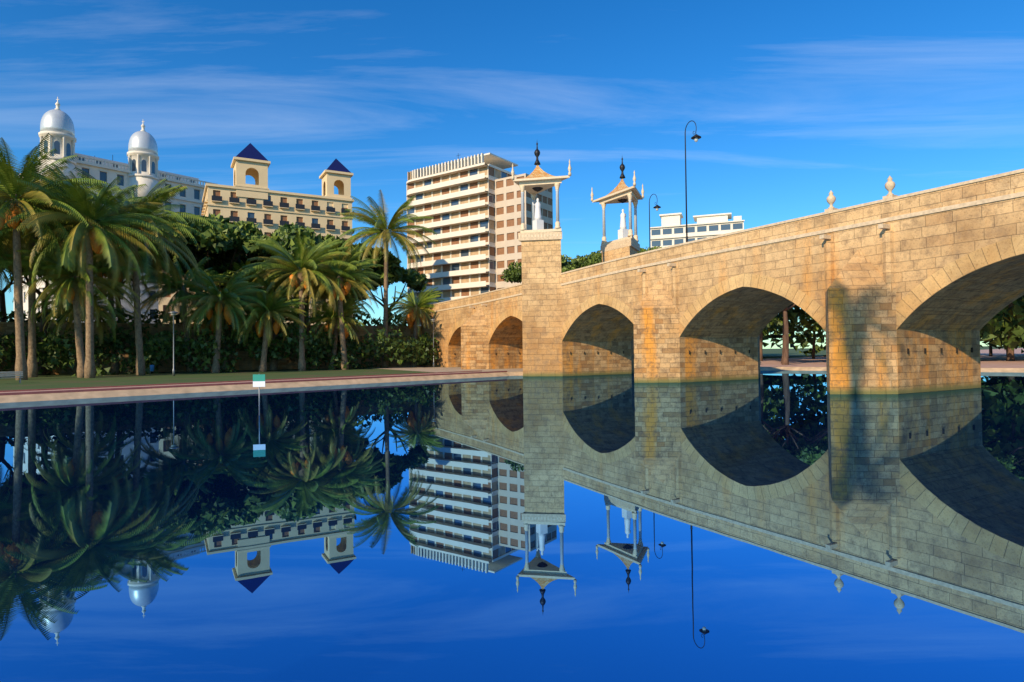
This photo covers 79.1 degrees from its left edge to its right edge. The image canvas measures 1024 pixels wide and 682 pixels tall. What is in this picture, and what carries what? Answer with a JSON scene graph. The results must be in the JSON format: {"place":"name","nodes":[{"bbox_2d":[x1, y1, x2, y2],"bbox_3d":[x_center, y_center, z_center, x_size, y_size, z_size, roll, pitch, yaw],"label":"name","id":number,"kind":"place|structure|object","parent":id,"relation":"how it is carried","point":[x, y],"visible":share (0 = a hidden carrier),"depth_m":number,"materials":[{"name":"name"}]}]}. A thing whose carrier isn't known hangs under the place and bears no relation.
{"place":"outdoors","nodes":[
{"label":"outdoors","id":0,"kind":"place"},
{"bbox_2d":[14,97,215,322],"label":"domed building","id":1,"kind":"structure","parent":0,"point":[139,168],"depth_m":129.99,"materials":[{"name":"white stone"}]},
{"bbox_2d":[158,143,353,324],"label":"hotel building","id":2,"kind":"structure","parent":0,"point":[263,206],"depth_m":120.24,"materials":[{"name":"beige paint"}]},
{"bbox_2d":[0,370,1023,681],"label":"pool water","id":3,"kind":"structure","parent":0,"point":[786,526],"depth_m":8.21,"materials":[{"name":"blue liquid"}]},
{"bbox_2d":[0,346,1023,392],"bbox_3d":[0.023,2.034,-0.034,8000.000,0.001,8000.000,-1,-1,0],"label":"park ground","id":4,"kind":"structure","parent":0,"point":[773,358],"depth_m":63.08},
{"bbox_2d":[0,371,22,382],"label":"park bench","id":5,"kind":"object","parent":4,"relation":"on","point":[10,374],"visible":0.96,"depth_m":47.79,"materials":[{"name":"grey wood"}]},
{"bbox_2d":[0,270,37,321],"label":"pine tree","id":6,"kind":"object","parent":4,"relation":"on","point":[3,304],"visible":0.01,"depth_m":80.24,"materials":[{"name":"green plant"}]},
{"bbox_2d":[0,229,44,292],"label":"palm tree","id":7,"kind":"object","parent":4,"relation":"on","point":[5,258],"visible":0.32,"depth_m":60.92,"materials":[{"name":"green plant"}]},
{"bbox_2d":[0,239,45,294],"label":"palm tree","id":8,"kind":"object","parent":4,"relation":"on","point":[1,284],"visible":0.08,"depth_m":69.98,"materials":[{"name":"green plant"}]},
{"bbox_2d":[0,155,107,376],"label":"palm tree","id":9,"kind":"object","parent":4,"relation":"on","point":[32,364],"visible":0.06,"depth_m":61.75,"materials":[{"name":"green plant"}]},
{"bbox_2d":[0,238,113,374],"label":"palm tree","id":10,"kind":"object","parent":4,"relation":"on","point":[38,292],"visible":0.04,"depth_m":68.14,"materials":[{"name":"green plant"}]},
{"bbox_2d":[0,133,124,379],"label":"palm tree","id":11,"kind":"object","parent":4,"relation":"on","point":[9,176],"visible":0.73,"depth_m":54.63,"materials":[{"name":"green plant"}]},
{"bbox_2d":[0,229,141,377],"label":"palm tree","id":12,"kind":"object","parent":4,"relation":"on","point":[71,288],"visible":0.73,"depth_m":59.24,"materials":[{"name":"green plant"}]},
{"bbox_2d":[24,277,141,352],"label":"palm tree","id":13,"kind":"object","parent":4,"relation":"on","point":[103,308],"visible":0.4,"depth_m":65.58,"materials":[{"name":"green plant"}]},
{"bbox_2d":[0,163,181,377],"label":"palm tree","id":14,"kind":"object","parent":4,"relation":"on","point":[91,239],"visible":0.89,"depth_m":57.09,"materials":[{"name":"green plant"}]},
{"bbox_2d":[49,221,156,373],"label":"palm tree","id":15,"kind":"object","parent":4,"relation":"on","point":[115,367],"visible":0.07,"depth_m":71.59,"materials":[{"name":"green plant"}]},
{"bbox_2d":[52,235,161,318],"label":"pine tree","id":16,"kind":"object","parent":4,"relation":"on","point":[152,262],"depth_m":83.46,"materials":[{"name":"green plant"}]},
{"bbox_2d":[44,167,226,374],"bbox_3d":[-39.245,-6.536,64.883,16.707,20.855,16.556,-1,-1,0],"label":"palm tree","id":17,"kind":"object","parent":4,"relation":"on","point":[162,194],"visible":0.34,"depth_m":64.58,"materials":[{"name":"green plant"}]},
{"bbox_2d":[122,229,200,284],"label":"pine tree","id":18,"kind":"object","parent":4,"relation":"on","point":[193,249],"visible":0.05,"depth_m":80.91,"materials":[{"name":"green plant"}]},
{"bbox_2d":[169,311,178,375],"bbox_3d":[-33.199,0.245,60.811,0.880,6.380,0.880,-1,-1,0],"label":"park lamp","id":19,"kind":"object","parent":4,"relation":"on","point":[173,313],"visible":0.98,"depth_m":60.73,"materials":[{"name":"grey metal"}]},
{"bbox_2d":[132,256,229,371],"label":"palm tree","id":20,"kind":"object","parent":4,"relation":"on","point":[182,289],"visible":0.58,"depth_m":73.51,"materials":[{"name":"green plant"}]},
{"bbox_2d":[141,248,246,323],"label":"pine tree","id":21,"kind":"object","parent":4,"relation":"on","point":[219,258],"visible":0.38,"depth_m":87.58,"materials":[{"name":"green plant"}]},
{"bbox_2d":[147,212,269,282],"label":"pine tree","id":22,"kind":"object","parent":4,"relation":"on","point":[234,235],"visible":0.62,"depth_m":78.71,"materials":[{"name":"green plant"}]},
{"bbox_2d":[167,268,267,372],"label":"palm tree","id":23,"kind":"object","parent":4,"relation":"on","point":[228,299],"visible":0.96,"depth_m":68.84,"materials":[{"name":"green plant"}]},
{"bbox_2d":[180,288,256,370],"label":"palm tree","id":24,"kind":"object","parent":4,"relation":"on","point":[224,321],"visible":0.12,"depth_m":77.32,"materials":[{"name":"green plant"}]},
{"bbox_2d":[0,320,440,375],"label":"hedge","id":25,"kind":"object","parent":4,"relation":"on","point":[245,362],"depth_m":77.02,"materials":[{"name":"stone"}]},
{"bbox_2d":[208,260,287,320],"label":"palm tree","id":26,"kind":"object","parent":4,"relation":"on","point":[238,267],"visible":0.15,"depth_m":81.11,"materials":[{"name":"green plant"}]},
{"bbox_2d":[0,371,506,395],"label":"promenade","id":27,"kind":"structure","parent":4,"relation":"on","point":[129,387],"depth_m":42.41,"materials":[{"name":"grey concrete"}]},
{"bbox_2d":[239,259,285,318],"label":"pine tree","id":28,"kind":"object","parent":4,"relation":"on","point":[244,262],"visible":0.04,"depth_m":89.02,"materials":[{"name":"green plant"}]},
{"bbox_2d":[225,286,307,371],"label":"palm tree","id":29,"kind":"object","parent":4,"relation":"on","point":[263,327],"visible":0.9,"depth_m":71.62,"materials":[{"name":"green plant"}]},
{"bbox_2d":[234,268,315,369],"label":"palm tree","id":30,"kind":"object","parent":4,"relation":"on","point":[273,365],"visible":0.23,"depth_m":76.96,"materials":[{"name":"green plant"}]},
{"bbox_2d":[237,222,348,310],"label":"pine tree","id":31,"kind":"object","parent":4,"relation":"on","point":[284,236],"visible":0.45,"depth_m":81.34,"materials":[{"name":"green plant"}]},
{"bbox_2d":[235,233,356,370],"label":"palm tree","id":32,"kind":"object","parent":4,"relation":"on","point":[302,253],"visible":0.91,"depth_m":73.42,"materials":[{"name":"green plant"}]},
{"bbox_2d":[257,238,349,363],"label":"palm tree","id":33,"kind":"object","parent":4,"relation":"on","point":[306,295],"visible":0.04,"depth_m":79.79,"materials":[{"name":"green plant"}]},
{"bbox_2d":[304,297,368,369],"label":"palm tree","id":34,"kind":"object","parent":4,"relation":"on","point":[333,325],"visible":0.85,"depth_m":77.93,"materials":[{"name":"green plant"}]},
{"bbox_2d":[292,245,382,369],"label":"palm tree","id":35,"kind":"object","parent":4,"relation":"on","point":[361,265],"visible":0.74,"depth_m":76.07,"materials":[{"name":"green plant"}]},
{"bbox_2d":[305,279,377,363],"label":"palm tree","id":36,"kind":"object","parent":4,"relation":"on","point":[352,293],"visible":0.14,"depth_m":82.98,"materials":[{"name":"green plant"}]},
{"bbox_2d":[332,242,401,320],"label":"pine tree","id":37,"kind":"object","parent":4,"relation":"on","point":[393,261],"visible":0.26,"depth_m":86.94,"materials":[{"name":"green plant"}]},
{"bbox_2d":[336,189,436,367],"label":"palm tree","id":38,"kind":"object","parent":4,"relation":"on","point":[382,230],"visible":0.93,"depth_m":85.35,"materials":[{"name":"green plant"}]},
{"bbox_2d":[355,266,428,322],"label":"pine tree","id":39,"kind":"object","parent":4,"relation":"on","point":[415,281],"visible":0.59,"depth_m":91.18,"materials":[{"name":"green plant"}]},
{"bbox_2d":[383,283,443,366],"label":"palm tree","id":40,"kind":"object","parent":4,"relation":"on","point":[411,313],"visible":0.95,"depth_m":87.61,"materials":[{"name":"green plant"}]},
{"bbox_2d":[430,319,435,366],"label":"park lamp","id":41,"kind":"object","parent":4,"relation":"on","point":[433,320],"visible":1,"depth_m":83.63,"materials":[{"name":"grey metal"}]},
{"bbox_2d":[0,367,1023,402],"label":"pool apron","id":42,"kind":"object","parent":4,"relation":"on","point":[71,395],"visible":0.24,"depth_m":43.17,"materials":[{"name":"beige concrete"}]},
{"bbox_2d":[500,254,571,283],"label":"tree","id":43,"kind":"object","parent":4,"relation":"on","point":[512,274],"visible":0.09,"depth_m":99.15,"materials":[{"name":"green plant"}]},
{"bbox_2d":[561,250,601,272],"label":"tree","id":44,"kind":"object","parent":4,"relation":"on","point":[592,258],"visible":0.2,"depth_m":88.95,"materials":[{"name":"green plant"}]},
{"bbox_2d":[637,246,661,252],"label":"tree","id":45,"kind":"object","parent":4,"relation":"on","point":[645,250],"depth_m":92.87,"materials":[{"name":"green plant"}]},
{"bbox_2d":[421,168,1023,393],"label":"bridge","id":46,"kind":"structure","parent":4,"relation":"on","point":[874,290],"depth_m":37.89,"materials":[{"name":"stone"}]},
{"bbox_2d":[511,143,570,237],"bbox_3d":[3.562,-14.827,60.775,5.696,9.870,5.761,-1,-1,20],"label":"bridge shrine","id":47,"kind":"object","parent":46,"relation":"on","point":[536,181],"visible":0.88,"depth_m":59.47,"materials":[{"name":"stone"}]},
{"bbox_2d":[591,158,643,247],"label":"shrine","id":48,"kind":"object","parent":46,"relation":"on","point":[621,192],"visible":0.91,"depth_m":65.41,"materials":[{"name":"tile"}]},
{"bbox_2d":[649,194,660,250],"bbox_3d":[13.535,-9.755,58.654,1.050,8.413,1.450,-1,-1,0],"label":"bridge lamp","id":49,"kind":"object","parent":46,"relation":"on","point":[656,207],"visible":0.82,"depth_m":59.19,"materials":[{"name":"black metal"}]},
{"bbox_2d":[685,120,700,241],"bbox_3d":[13.199,-11.039,45.120,1.050,10.113,1.450,-1,-1,0],"label":"bridge lamp","id":50,"kind":"object","parent":46,"relation":"on","point":[695,137],"visible":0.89,"depth_m":45.61,"materials":[{"name":"black metal"}]},
{"bbox_2d":[519,348,972,354],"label":"putlog holes","id":51,"kind":"object","parent":46,"relation":"attached to","point":[925,350],"visible":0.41,"depth_m":34.48,"materials":[{"name":"black"}]},
{"bbox_2d":[824,176,897,211],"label":"stone finials","id":52,"kind":"object","parent":46,"relation":"on","point":[890,184],"visible":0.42,"depth_m":32.29,"materials":[{"name":"stone"}]},
{"bbox_2d":[760,331,762,360],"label":"tree","id":53,"kind":"object","parent":4,"relation":"on","point":[761,345],"depth_m":99.82,"materials":[{"name":"brown wood"}]},
{"bbox_2d":[781,318,783,363],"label":"tree","id":54,"kind":"object","parent":4,"relation":"on","point":[782,341],"visible":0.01,"depth_m":81.98,"materials":[{"name":"brown wood"}]},
{"bbox_2d":[782,304,795,364],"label":"tree","id":55,"kind":"object","parent":4,"relation":"on","point":[785,360],"depth_m":75.83,"materials":[{"name":"brown wood"}]},
{"bbox_2d":[763,295,1023,358],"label":"distant tree line","id":56,"kind":"object","parent":4,"relation":"on","point":[999,328],"visible":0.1,"depth_m":104.44,"materials":[{"name":"green plant"}]},
{"bbox_2d":[1006,303,1014,360],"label":"tree","id":57,"kind":"object","parent":4,"relation":"on","point":[1010,355],"depth_m":81.87,"materials":[{"name":"brown plant"}]},
{"bbox_2d":[0,0,1023,348],"label":"sky","id":58,"kind":"structure","parent":0,"point":[791,103],"materials":[{"name":"blue"}]},
{"bbox_2d":[764,335,824,338],"bbox_3d":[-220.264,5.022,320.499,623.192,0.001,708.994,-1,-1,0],"label":"street pavement","id":59,"kind":"structure","parent":0,"point":[776,336],"depth_m":150.81,"materials":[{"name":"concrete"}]},
{"bbox_2d":[0,305,406,326],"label":"hedge wall","id":60,"kind":"structure","parent":59,"relation":"on","point":[11,315],"depth_m":76.34,"materials":[{"name":"green plant"}]},
{"bbox_2d":[197,262,243,290],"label":"street tree","id":61,"kind":"object","parent":59,"relation":"on","point":[222,269],"visible":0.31,"depth_m":83.90,"materials":[{"name":"green plant"}]},
{"bbox_2d":[310,277,368,300],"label":"street tree","id":62,"kind":"object","parent":59,"relation":"on","point":[363,298],"visible":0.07,"depth_m":93.69,"materials":[{"name":"green plant"}]},
{"bbox_2d":[406,153,552,325],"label":"apartment tower","id":63,"kind":"structure","parent":59,"relation":"on","point":[471,205],"depth_m":151.06,"materials":[{"name":"white concrete"}]},
{"bbox_2d":[650,213,744,247],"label":"building","id":64,"kind":"structure","parent":59,"relation":"on","point":[671,231],"depth_m":167.84,"materials":[{"name":"concrete"}]},
{"label":"pool floor","id":65,"kind":"structure","parent":0,"visible":0},
{"bbox_2d":[253,374,264,415],"bbox_3d":[-9.973,2.339,24.457,0.460,2.100,0.067,-1,-1,-8],"label":"pool sign","id":66,"kind":"object","parent":65,"relation":"on","point":[259,380],"visible":0.85,"depth_m":24.44,"materials":[{"name":"grey metal"}]}
]}

